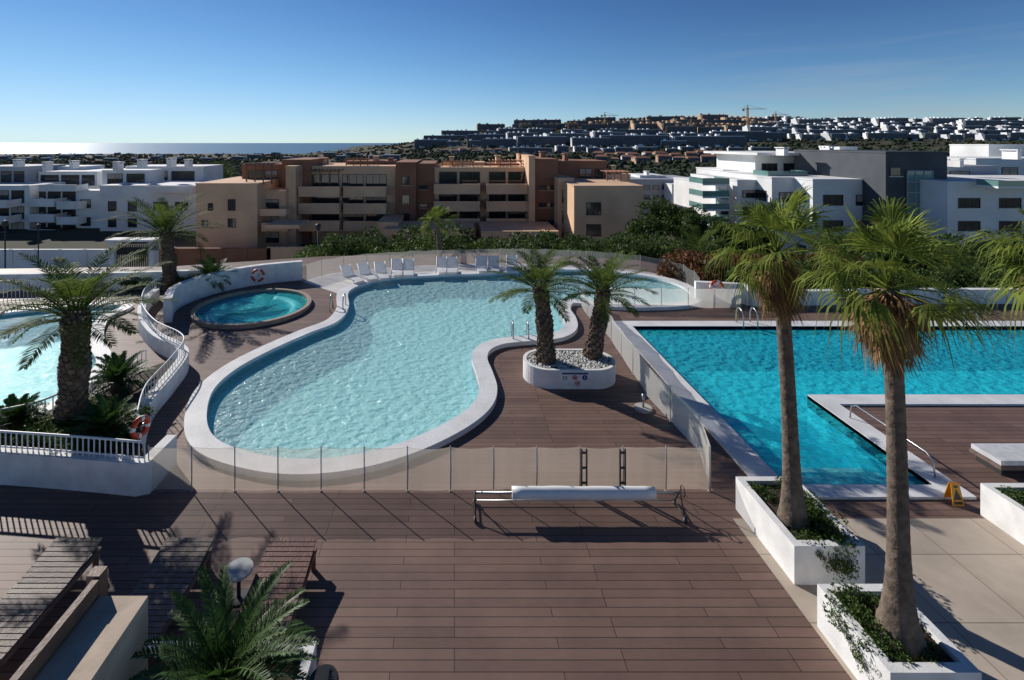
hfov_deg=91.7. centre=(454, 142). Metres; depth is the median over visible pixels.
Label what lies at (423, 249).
shrub
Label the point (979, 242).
shrub
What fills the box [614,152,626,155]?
distant apartment block
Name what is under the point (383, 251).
shrub
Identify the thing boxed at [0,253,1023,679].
pool deck
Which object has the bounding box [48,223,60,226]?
window
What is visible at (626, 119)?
distant apartment block
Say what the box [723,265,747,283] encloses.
shrub
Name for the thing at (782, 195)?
window
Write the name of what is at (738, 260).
shrub
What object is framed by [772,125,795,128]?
distant apartment block
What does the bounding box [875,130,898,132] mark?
distant apartment block
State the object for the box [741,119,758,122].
distant apartment block
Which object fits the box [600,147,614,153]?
distant apartment block
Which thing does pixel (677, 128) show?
distant apartment block
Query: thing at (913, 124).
distant apartment block
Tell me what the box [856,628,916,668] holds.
ground cover plant
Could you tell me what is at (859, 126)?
distant apartment block
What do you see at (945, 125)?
distant apartment block
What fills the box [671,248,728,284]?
shrub
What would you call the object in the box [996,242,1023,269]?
shrub
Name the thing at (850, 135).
distant apartment block
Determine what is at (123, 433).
ground cover plant
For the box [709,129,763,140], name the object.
distant apartment block
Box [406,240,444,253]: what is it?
shrub
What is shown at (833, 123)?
distant apartment block
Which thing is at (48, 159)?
distant apartment block
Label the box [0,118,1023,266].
terrain
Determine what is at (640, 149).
distant apartment block
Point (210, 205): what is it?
window
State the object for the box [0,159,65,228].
apartment building
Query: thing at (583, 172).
window
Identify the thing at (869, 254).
shrub
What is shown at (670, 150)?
distant apartment block
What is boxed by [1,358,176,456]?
planting bed
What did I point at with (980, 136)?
distant apartment block
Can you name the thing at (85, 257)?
boundary wall
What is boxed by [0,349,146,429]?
railing
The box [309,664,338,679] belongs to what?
waste bin
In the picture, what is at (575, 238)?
shrub
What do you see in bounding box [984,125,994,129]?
distant apartment block
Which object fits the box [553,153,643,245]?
apartment building
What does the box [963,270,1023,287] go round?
shrub
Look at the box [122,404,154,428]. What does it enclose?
ground cover plant
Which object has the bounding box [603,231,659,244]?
shrub
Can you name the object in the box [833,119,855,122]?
distant apartment block
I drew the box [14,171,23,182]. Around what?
window
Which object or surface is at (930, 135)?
distant apartment block
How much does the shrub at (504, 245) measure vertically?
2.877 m
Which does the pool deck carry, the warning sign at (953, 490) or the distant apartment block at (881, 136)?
the warning sign at (953, 490)
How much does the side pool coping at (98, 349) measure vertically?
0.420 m
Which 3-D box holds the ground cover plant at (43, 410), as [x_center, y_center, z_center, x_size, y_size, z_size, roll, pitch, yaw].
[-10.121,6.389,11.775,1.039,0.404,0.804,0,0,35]
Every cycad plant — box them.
[0,392,51,439]
[65,394,141,452]
[88,350,154,398]
[129,560,319,679]
[184,254,237,290]
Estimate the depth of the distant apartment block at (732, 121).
1066.26 m
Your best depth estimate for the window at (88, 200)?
86.94 m
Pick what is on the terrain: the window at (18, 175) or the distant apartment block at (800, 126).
the distant apartment block at (800, 126)
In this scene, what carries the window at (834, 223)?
in the apartment building at (727, 183)
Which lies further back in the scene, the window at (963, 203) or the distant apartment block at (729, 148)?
the distant apartment block at (729, 148)
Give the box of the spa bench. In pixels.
[200,296,302,323]
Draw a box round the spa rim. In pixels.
[190,288,311,328]
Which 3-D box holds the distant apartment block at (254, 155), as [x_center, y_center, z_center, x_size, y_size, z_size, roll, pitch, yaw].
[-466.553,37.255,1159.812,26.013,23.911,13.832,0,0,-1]
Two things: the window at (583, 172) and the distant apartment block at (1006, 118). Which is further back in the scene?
the distant apartment block at (1006, 118)
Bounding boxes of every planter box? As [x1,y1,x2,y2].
[148,641,316,679]
[523,349,614,388]
[736,476,864,584]
[817,584,981,679]
[980,483,1023,544]
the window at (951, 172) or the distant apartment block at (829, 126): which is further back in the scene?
the distant apartment block at (829, 126)
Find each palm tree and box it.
[0,246,178,430]
[96,194,229,290]
[419,205,459,256]
[487,247,590,365]
[547,250,657,360]
[653,224,732,258]
[701,183,875,531]
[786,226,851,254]
[787,196,1023,660]
[959,207,1023,344]
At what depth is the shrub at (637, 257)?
31.57 m
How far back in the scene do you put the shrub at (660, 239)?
34.67 m
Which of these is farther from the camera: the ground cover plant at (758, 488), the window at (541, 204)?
the window at (541, 204)
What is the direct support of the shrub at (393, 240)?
on the terrain
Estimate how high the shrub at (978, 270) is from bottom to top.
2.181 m
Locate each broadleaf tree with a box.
[208,160,236,178]
[625,216,669,239]
[634,196,677,236]
[653,202,708,239]
[680,212,719,242]
[704,216,750,251]
[737,221,782,258]
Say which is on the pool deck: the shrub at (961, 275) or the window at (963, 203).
the shrub at (961, 275)
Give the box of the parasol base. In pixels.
[634,393,652,413]
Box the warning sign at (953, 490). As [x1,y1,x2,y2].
[944,482,963,505]
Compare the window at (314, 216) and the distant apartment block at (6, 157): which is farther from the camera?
the distant apartment block at (6, 157)
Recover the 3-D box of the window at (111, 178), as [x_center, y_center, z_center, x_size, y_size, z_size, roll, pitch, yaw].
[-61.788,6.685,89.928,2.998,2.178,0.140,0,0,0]
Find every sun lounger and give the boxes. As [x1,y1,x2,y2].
[0,538,102,668]
[130,538,213,639]
[232,538,316,640]
[340,264,365,283]
[357,262,377,281]
[374,261,389,283]
[391,258,402,274]
[403,258,413,274]
[435,256,446,273]
[446,256,456,272]
[476,255,486,272]
[488,255,499,275]
[506,255,517,274]
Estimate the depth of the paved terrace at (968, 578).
7.88 m
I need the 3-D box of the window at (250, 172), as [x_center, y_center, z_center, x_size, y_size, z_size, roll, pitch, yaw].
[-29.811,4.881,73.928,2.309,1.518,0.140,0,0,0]
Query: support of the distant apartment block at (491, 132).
on the terrain
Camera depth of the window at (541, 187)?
70.96 m
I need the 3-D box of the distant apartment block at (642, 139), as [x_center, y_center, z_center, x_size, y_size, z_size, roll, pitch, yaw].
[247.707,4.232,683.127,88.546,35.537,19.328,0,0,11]
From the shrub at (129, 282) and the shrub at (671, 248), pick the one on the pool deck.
the shrub at (129, 282)
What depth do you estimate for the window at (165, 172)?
94.96 m
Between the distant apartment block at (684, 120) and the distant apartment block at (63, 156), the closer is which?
the distant apartment block at (63, 156)
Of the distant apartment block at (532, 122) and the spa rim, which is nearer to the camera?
the spa rim
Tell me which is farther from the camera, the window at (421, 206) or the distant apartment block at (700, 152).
the distant apartment block at (700, 152)
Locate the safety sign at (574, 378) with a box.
[559,372,589,385]
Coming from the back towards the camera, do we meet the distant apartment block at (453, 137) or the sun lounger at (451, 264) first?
the distant apartment block at (453, 137)
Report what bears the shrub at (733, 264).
on the pool deck
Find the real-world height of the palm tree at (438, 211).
5.311 m
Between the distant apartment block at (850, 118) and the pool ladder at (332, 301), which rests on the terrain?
the distant apartment block at (850, 118)
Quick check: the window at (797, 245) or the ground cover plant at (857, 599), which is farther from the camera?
the window at (797, 245)
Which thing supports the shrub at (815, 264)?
on the pool deck
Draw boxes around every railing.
[0,278,39,302]
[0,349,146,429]
[0,430,145,461]
[136,279,183,428]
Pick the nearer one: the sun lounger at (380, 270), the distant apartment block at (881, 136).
the sun lounger at (380, 270)
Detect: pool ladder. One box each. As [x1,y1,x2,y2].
[329,293,345,311]
[511,320,528,338]
[735,307,758,343]
[949,307,978,343]
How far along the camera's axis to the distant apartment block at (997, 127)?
919.26 m
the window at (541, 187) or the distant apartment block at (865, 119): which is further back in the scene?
the distant apartment block at (865, 119)
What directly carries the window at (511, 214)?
in the apartment building at (499, 197)
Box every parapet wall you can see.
[0,269,202,290]
[163,260,301,322]
[694,280,751,305]
[750,288,1022,305]
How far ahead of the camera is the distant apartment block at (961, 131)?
834.53 m
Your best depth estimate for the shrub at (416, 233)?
42.37 m
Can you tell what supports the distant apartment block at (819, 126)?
on the terrain
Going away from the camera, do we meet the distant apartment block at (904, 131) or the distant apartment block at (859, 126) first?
the distant apartment block at (904, 131)
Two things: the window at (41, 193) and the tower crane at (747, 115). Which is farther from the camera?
the tower crane at (747, 115)
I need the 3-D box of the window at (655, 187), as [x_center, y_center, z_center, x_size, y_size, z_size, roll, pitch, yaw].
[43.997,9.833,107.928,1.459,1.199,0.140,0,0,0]
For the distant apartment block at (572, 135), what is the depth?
762.37 m
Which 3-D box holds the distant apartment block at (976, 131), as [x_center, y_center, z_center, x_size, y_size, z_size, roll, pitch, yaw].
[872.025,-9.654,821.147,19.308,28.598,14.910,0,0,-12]
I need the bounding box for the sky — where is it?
[0,0,1023,142]
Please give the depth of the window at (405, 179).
72.97 m
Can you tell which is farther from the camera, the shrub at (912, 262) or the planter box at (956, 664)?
the shrub at (912, 262)
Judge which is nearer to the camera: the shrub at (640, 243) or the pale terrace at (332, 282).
the pale terrace at (332, 282)
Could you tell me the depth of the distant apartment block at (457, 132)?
1109.40 m
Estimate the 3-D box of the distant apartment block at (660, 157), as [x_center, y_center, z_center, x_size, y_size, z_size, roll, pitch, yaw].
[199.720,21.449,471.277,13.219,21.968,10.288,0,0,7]
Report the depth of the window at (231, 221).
65.97 m
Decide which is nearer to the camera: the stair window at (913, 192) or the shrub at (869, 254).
the shrub at (869, 254)
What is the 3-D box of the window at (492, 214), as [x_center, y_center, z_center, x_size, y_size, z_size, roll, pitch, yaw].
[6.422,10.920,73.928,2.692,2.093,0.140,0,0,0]
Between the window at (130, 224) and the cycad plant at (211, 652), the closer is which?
the cycad plant at (211, 652)
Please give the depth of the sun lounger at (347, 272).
25.06 m
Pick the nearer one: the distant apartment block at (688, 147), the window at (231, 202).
the window at (231, 202)
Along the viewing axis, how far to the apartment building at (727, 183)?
60.15 m
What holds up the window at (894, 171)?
in the apartment building at (890, 174)
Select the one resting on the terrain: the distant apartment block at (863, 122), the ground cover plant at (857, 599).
the distant apartment block at (863, 122)
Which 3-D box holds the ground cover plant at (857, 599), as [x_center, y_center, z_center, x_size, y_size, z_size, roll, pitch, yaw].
[5.508,6.398,6.813,0.885,0.344,0.686,0,0,-18]
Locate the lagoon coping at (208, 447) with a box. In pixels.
[184,267,693,480]
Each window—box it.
[0,190,8,199]
[0,208,8,215]
[1,171,11,182]
[11,190,24,203]
[11,206,24,219]
[11,222,23,228]
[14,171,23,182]
[39,191,45,198]
[39,207,45,213]
[41,175,58,181]
[48,191,60,198]
[48,207,60,213]
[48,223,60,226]
[61,175,78,184]
[62,191,75,200]
[62,209,75,216]
[79,217,90,226]
[80,199,90,208]
[82,175,94,184]
[107,174,122,183]
[107,201,115,211]
[107,218,116,227]
[126,174,144,182]
[127,202,137,211]
[127,218,137,227]
[164,171,167,179]
[171,171,194,179]
[175,202,187,210]
[201,220,208,227]
[208,203,212,210]
[227,218,235,227]
[228,199,235,210]
[248,170,261,178]
[265,170,277,178]
[265,231,278,243]
[266,199,278,208]
[266,216,278,221]
[312,174,338,185]
[312,197,338,202]
[312,214,338,219]
[342,174,363,185]
[342,195,363,202]
[342,212,363,220]
[366,174,386,185]
[366,196,386,202]
[366,213,386,220]
[401,176,409,185]
[402,195,409,203]
[402,213,409,220]
[418,204,427,208]
[419,185,427,189]
[439,172,456,183]
[439,194,456,200]
[439,211,456,217]
[460,172,480,185]
[460,194,479,200]
[460,211,479,217]
[489,172,505,183]
[489,194,505,200]
[489,211,505,217]
[508,172,524,183]
[508,194,524,200]
[508,211,524,217]
[538,185,553,190]
[539,202,553,207]
[539,220,553,225]
[579,168,591,177]
[585,202,601,215]
[585,224,601,236]
[595,168,603,177]
[643,185,649,190]
[644,195,649,199]
[652,185,658,190]
[742,190,755,198]
[756,189,765,200]
[762,163,776,170]
[779,192,794,202]
[783,163,793,170]
[796,243,805,254]
[823,195,842,205]
[823,220,842,231]
[856,195,862,205]
[889,167,902,176]
[906,171,933,220]
[950,171,969,173]
[957,198,981,208]
[957,221,981,231]
[998,198,1022,208]
[999,221,1022,231]
[1002,167,1017,174]
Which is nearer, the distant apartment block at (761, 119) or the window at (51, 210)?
the window at (51, 210)
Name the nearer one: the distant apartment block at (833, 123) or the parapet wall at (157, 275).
the parapet wall at (157, 275)
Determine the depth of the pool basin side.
17.47 m
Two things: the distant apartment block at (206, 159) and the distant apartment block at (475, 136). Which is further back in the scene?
the distant apartment block at (475, 136)
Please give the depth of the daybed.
10.61 m
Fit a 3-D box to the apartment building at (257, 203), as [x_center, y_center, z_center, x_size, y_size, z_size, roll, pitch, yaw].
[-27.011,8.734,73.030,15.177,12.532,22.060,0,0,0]
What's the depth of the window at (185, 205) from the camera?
83.96 m
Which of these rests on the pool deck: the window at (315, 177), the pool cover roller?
the pool cover roller
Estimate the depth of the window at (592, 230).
61.97 m
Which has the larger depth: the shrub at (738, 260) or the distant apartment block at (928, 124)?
the distant apartment block at (928, 124)
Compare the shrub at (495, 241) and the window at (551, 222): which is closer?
the shrub at (495, 241)
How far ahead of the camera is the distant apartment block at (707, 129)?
877.13 m
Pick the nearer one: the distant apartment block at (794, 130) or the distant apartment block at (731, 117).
the distant apartment block at (794, 130)
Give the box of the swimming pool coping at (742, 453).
[615,321,1023,498]
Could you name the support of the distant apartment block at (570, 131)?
on the terrain
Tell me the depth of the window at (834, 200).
54.97 m
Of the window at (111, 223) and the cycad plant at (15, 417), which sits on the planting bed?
the cycad plant at (15, 417)
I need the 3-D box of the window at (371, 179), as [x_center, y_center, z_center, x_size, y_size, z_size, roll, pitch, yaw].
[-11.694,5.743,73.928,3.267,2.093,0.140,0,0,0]
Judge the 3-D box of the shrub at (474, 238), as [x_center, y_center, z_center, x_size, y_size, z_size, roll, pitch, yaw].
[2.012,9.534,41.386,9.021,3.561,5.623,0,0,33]
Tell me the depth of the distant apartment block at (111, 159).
823.47 m
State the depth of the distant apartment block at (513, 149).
635.36 m
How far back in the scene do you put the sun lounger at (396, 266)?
26.40 m
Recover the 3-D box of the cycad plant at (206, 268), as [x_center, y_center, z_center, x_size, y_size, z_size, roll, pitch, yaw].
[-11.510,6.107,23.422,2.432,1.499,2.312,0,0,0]
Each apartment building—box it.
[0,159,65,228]
[28,160,108,229]
[76,158,222,230]
[195,157,328,247]
[298,156,421,244]
[383,151,558,242]
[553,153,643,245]
[628,171,682,213]
[673,146,862,254]
[794,150,947,235]
[919,144,1023,246]
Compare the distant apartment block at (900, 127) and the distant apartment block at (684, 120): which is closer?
the distant apartment block at (900, 127)
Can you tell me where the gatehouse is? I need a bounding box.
[104,237,158,266]
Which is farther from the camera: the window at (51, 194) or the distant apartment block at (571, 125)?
the distant apartment block at (571, 125)
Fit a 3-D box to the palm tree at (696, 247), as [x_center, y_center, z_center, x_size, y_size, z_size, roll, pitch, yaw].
[14.727,7.034,30.003,5.195,4.148,5.109,0,0,0]
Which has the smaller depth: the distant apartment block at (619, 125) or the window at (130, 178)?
the window at (130, 178)
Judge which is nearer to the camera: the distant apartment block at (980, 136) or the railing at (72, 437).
the railing at (72, 437)
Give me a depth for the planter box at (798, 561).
8.08 m
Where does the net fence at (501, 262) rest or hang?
on the pale terrace at (332, 282)
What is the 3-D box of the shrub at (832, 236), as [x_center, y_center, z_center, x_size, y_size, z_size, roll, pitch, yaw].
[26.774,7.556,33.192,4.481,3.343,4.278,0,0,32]
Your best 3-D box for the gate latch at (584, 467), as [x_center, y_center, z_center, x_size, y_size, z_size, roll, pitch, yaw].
[2.590,6.510,9.867,0.128,0.780,0.045,0,0,0]
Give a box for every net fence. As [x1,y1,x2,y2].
[148,446,710,491]
[302,248,699,281]
[580,286,711,491]
[609,287,741,308]
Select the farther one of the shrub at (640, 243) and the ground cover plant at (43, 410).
the shrub at (640, 243)
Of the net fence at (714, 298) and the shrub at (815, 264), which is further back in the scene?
the shrub at (815, 264)
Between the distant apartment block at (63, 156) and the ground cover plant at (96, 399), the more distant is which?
the distant apartment block at (63, 156)
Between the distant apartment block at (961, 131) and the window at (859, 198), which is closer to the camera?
the window at (859, 198)
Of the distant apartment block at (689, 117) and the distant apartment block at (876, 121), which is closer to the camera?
the distant apartment block at (876, 121)
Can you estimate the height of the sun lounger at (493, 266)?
0.768 m
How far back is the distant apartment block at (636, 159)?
453.95 m
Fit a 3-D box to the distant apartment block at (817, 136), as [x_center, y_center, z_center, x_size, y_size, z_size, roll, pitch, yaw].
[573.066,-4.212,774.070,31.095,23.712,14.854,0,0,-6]
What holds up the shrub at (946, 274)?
on the pool deck
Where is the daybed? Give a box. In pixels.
[969,443,1023,474]
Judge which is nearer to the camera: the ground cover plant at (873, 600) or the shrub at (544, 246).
the ground cover plant at (873, 600)
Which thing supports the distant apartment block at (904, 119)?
on the terrain
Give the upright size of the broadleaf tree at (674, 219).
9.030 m
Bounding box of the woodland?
[0,116,1023,176]
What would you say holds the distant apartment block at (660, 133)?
on the terrain
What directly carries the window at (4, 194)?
in the apartment building at (19, 183)
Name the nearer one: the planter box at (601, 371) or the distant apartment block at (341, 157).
the planter box at (601, 371)
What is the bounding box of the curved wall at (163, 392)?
[135,289,188,447]
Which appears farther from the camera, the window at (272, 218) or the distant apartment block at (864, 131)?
the distant apartment block at (864, 131)
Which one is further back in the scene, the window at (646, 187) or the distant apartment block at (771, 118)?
the distant apartment block at (771, 118)
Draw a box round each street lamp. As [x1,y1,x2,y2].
[1,220,8,268]
[35,224,40,264]
[315,224,320,245]
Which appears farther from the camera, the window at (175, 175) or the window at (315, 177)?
the window at (175, 175)
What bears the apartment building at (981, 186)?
on the terrain
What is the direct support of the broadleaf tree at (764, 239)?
on the terrain
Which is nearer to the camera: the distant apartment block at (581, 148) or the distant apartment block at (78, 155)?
the distant apartment block at (581, 148)
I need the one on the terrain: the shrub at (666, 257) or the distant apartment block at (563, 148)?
the distant apartment block at (563, 148)
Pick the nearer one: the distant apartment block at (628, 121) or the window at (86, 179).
the window at (86, 179)
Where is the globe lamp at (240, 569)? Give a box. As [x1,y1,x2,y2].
[224,557,252,606]
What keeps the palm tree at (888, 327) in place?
in the planter box at (956, 664)
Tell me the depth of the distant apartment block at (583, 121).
1224.79 m
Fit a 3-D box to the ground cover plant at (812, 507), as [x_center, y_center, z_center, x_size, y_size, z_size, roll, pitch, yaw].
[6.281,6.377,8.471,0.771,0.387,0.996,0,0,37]
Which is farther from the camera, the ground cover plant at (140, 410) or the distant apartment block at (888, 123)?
the distant apartment block at (888, 123)
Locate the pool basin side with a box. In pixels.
[0,307,118,406]
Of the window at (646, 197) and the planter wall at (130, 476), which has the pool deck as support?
the planter wall at (130, 476)
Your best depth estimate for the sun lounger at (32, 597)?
7.42 m
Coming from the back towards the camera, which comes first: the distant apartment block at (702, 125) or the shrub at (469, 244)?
the distant apartment block at (702, 125)
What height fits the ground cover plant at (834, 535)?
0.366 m
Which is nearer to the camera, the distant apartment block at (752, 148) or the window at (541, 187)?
the window at (541, 187)
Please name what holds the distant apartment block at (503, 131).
on the terrain
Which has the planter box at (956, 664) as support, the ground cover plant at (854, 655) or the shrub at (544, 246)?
the ground cover plant at (854, 655)
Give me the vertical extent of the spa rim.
0.460 m
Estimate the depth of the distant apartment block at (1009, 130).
820.19 m
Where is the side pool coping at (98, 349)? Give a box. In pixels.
[0,301,133,424]
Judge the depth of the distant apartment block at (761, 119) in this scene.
1112.27 m
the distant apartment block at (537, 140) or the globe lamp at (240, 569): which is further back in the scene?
the distant apartment block at (537, 140)
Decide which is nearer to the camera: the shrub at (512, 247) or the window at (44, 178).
the shrub at (512, 247)
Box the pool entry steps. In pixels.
[771,468,916,484]
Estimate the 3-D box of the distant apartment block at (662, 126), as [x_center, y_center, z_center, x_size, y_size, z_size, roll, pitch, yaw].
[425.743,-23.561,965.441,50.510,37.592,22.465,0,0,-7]
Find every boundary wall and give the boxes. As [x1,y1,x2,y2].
[0,249,108,268]
[159,248,269,265]
[267,246,319,259]
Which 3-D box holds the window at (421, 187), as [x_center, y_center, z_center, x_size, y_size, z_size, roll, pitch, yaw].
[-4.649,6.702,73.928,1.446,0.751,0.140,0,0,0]
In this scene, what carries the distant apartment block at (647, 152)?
on the terrain
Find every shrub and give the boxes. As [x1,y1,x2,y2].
[119,277,140,290]
[138,277,159,291]
[177,276,192,282]
[286,246,326,258]
[298,235,356,257]
[318,226,383,250]
[319,232,362,255]
[331,233,376,244]
[352,233,387,255]
[357,235,406,249]
[359,242,411,256]
[368,239,418,253]
[390,240,435,254]
[391,223,452,246]
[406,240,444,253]
[424,235,467,253]
[428,223,486,248]
[445,235,481,252]
[448,241,489,252]
[449,242,482,252]
[450,234,501,244]
[470,236,518,252]
[485,236,531,244]
[490,236,542,255]
[495,242,530,254]
[501,236,550,254]
[509,230,561,245]
[532,229,590,250]
[542,246,579,256]
[549,243,587,256]
[559,247,613,258]
[560,231,604,256]
[578,235,624,253]
[592,238,636,259]
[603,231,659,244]
[613,248,651,261]
[616,237,658,261]
[619,231,667,247]
[621,243,679,263]
[648,234,677,256]
[648,239,717,259]
[651,242,703,256]
[652,254,718,281]
[656,250,703,279]
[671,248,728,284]
[688,257,740,281]
[694,237,729,259]
[705,253,755,286]
[721,252,755,280]
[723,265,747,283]
[736,251,821,272]
[750,259,813,287]
[783,251,845,284]
[791,259,861,288]
[810,279,876,287]
[811,232,860,257]
[816,247,864,270]
[833,232,920,272]
[848,260,918,288]
[850,265,881,286]
[860,256,928,287]
[877,245,993,275]
[887,240,983,271]
[893,275,959,302]
[910,265,956,287]
[912,270,990,287]
[925,263,986,287]
[934,230,1023,271]
[936,262,1000,287]
[939,263,1023,287]
[952,230,1023,271]
[962,235,988,246]
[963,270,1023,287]
[972,238,1023,269]
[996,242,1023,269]
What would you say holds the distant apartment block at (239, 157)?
on the terrain
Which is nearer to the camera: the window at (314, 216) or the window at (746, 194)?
the window at (746, 194)
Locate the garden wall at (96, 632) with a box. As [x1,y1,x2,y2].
[9,566,147,679]
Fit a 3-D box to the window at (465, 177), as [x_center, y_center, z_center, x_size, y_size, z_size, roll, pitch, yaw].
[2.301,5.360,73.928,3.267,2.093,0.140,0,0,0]
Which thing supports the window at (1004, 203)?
in the apartment building at (981, 186)
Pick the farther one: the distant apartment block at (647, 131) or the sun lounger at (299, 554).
the distant apartment block at (647, 131)
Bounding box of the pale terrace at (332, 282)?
[303,263,687,292]
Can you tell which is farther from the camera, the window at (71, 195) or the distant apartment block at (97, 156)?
the distant apartment block at (97, 156)
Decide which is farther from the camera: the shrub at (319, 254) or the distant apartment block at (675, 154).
the distant apartment block at (675, 154)
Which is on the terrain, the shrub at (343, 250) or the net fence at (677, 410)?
the shrub at (343, 250)
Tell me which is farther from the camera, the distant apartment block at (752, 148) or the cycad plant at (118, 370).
the distant apartment block at (752, 148)
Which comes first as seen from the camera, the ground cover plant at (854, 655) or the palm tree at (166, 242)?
the ground cover plant at (854, 655)
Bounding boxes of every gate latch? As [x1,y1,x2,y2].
[581,449,587,485]
[619,449,625,485]
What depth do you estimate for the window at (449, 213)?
73.97 m
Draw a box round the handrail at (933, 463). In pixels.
[849,405,935,477]
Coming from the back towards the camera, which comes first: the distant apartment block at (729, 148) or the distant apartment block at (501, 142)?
the distant apartment block at (501, 142)
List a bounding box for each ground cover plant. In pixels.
[1,414,54,446]
[17,424,55,447]
[28,402,51,418]
[34,418,79,441]
[42,425,94,451]
[47,412,87,433]
[56,439,84,450]
[66,396,110,424]
[79,421,130,447]
[106,402,157,443]
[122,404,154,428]
[249,663,282,679]
[747,481,779,505]
[774,476,818,512]
[789,525,825,543]
[803,490,848,538]
[805,514,859,557]
[815,549,826,563]
[822,554,849,574]
[822,575,876,629]
[828,602,908,661]
[830,609,850,641]
[835,557,859,580]
[847,633,867,673]
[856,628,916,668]
[861,589,925,632]
[913,639,945,663]
[999,485,1023,505]
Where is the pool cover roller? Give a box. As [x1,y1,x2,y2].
[473,485,687,522]
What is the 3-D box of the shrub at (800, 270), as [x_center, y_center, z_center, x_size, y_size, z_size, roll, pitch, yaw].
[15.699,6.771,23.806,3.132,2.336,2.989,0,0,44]
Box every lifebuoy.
[129,415,150,439]
[251,269,264,281]
[709,280,724,288]
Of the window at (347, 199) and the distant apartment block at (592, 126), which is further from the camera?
the distant apartment block at (592, 126)
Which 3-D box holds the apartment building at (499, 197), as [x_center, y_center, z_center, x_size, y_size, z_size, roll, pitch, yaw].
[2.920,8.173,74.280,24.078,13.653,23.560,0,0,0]
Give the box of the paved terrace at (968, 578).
[733,518,1023,679]
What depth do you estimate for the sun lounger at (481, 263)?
27.16 m
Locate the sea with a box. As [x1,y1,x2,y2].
[0,143,400,153]
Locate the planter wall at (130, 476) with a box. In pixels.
[0,435,176,496]
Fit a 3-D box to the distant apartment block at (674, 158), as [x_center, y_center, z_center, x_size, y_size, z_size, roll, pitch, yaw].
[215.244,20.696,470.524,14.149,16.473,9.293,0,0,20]
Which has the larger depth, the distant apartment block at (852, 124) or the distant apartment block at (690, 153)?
the distant apartment block at (852, 124)
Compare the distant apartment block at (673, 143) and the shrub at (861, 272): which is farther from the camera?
the distant apartment block at (673, 143)
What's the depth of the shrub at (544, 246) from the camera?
33.46 m
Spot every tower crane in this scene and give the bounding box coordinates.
[600,112,618,123]
[742,105,761,124]
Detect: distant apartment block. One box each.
[0,155,11,158]
[17,156,32,159]
[39,153,54,158]
[40,157,51,161]
[58,154,73,158]
[70,153,83,156]
[93,155,104,158]
[103,157,118,160]
[150,155,162,160]
[199,157,212,160]
[232,155,247,160]
[249,154,261,157]
[323,152,335,155]
[335,154,347,160]
[382,154,399,159]
[414,138,450,148]
[424,134,466,140]
[441,129,478,134]
[446,140,462,146]
[451,149,458,152]
[467,133,505,139]
[467,139,480,147]
[476,123,504,131]
[481,137,525,147]
[485,130,497,133]
[494,148,501,152]
[497,127,526,133]
[506,131,538,138]
[508,146,517,151]
[512,123,531,128]
[513,134,567,146]
[514,119,538,126]
[518,146,539,152]
[527,128,552,133]
[535,123,559,129]
[535,146,551,152]
[538,119,560,123]
[543,132,589,141]
[555,144,568,152]
[558,122,578,128]
[561,128,583,132]
[567,119,586,124]
[571,136,610,146]
[573,145,586,151]
[581,122,606,129]
[585,117,615,123]
[586,146,599,152]
[589,120,609,123]
[590,130,627,137]
[592,151,603,156]
[595,154,608,159]
[599,128,627,131]
[600,133,667,146]
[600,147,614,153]
[606,157,619,159]
[607,121,628,128]
[612,120,629,123]
[614,146,632,152]
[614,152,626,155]
[618,117,632,120]
[620,154,633,160]
[625,152,638,155]
[627,128,662,134]
[630,119,652,125]
[631,122,656,128]
[631,156,650,163]
[633,145,657,151]
[641,151,651,154]
[646,115,684,121]
[652,151,666,154]
[656,154,671,161]
[657,121,686,130]
[657,132,669,138]
[661,139,686,147]
[666,124,696,132]
[666,147,676,152]
[669,132,711,135]
[669,134,746,146]
[669,153,681,155]
[671,118,703,123]
[672,156,685,161]
[678,145,693,150]
[680,116,696,118]
[685,151,697,156]
[685,156,701,162]
[686,122,714,129]
[695,150,710,154]
[697,113,727,119]
[697,125,723,132]
[700,147,712,150]
[700,154,715,161]
[702,119,741,124]
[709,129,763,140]
[715,123,731,126]
[721,116,745,119]
[722,123,754,130]
[727,146,743,150]
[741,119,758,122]
[742,117,767,121]
[742,125,781,131]
[744,121,775,126]
[748,146,770,150]
[764,131,786,140]
[765,115,790,120]
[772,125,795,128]
[776,122,789,125]
[776,127,791,133]
[781,116,802,122]
[787,132,802,137]
[790,123,807,128]
[791,118,825,123]
[792,128,806,133]
[795,133,815,140]
[807,124,825,128]
[807,128,831,133]
[810,133,820,139]
[821,131,845,140]
[825,124,837,129]
[826,121,841,124]
[832,128,860,133]
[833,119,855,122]
[834,125,848,128]
[835,117,864,120]
[842,132,861,139]
[847,122,859,126]
[850,124,866,129]
[851,120,868,123]
[858,117,870,121]
[861,123,872,126]
[861,128,870,135]
[863,132,906,139]
[867,126,878,131]
[871,117,900,125]
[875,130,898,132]
[880,121,898,127]
[881,124,894,130]
[884,117,908,121]
[895,125,921,130]
[897,129,910,133]
[906,122,921,125]
[907,133,919,140]
[908,118,922,121]
[911,129,927,132]
[915,131,939,138]
[917,121,934,126]
[922,127,933,130]
[923,117,955,125]
[934,126,957,131]
[934,128,951,135]
[938,123,950,126]
[941,133,964,140]
[955,129,969,133]
[956,119,1002,125]
[956,124,983,129]
[958,132,975,138]
[969,129,985,133]
[975,133,1007,139]
[980,128,1005,133]
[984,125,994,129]
[987,116,1020,120]
[995,125,1023,129]
[998,128,1019,131]
[1001,131,1023,139]
[1003,123,1019,125]

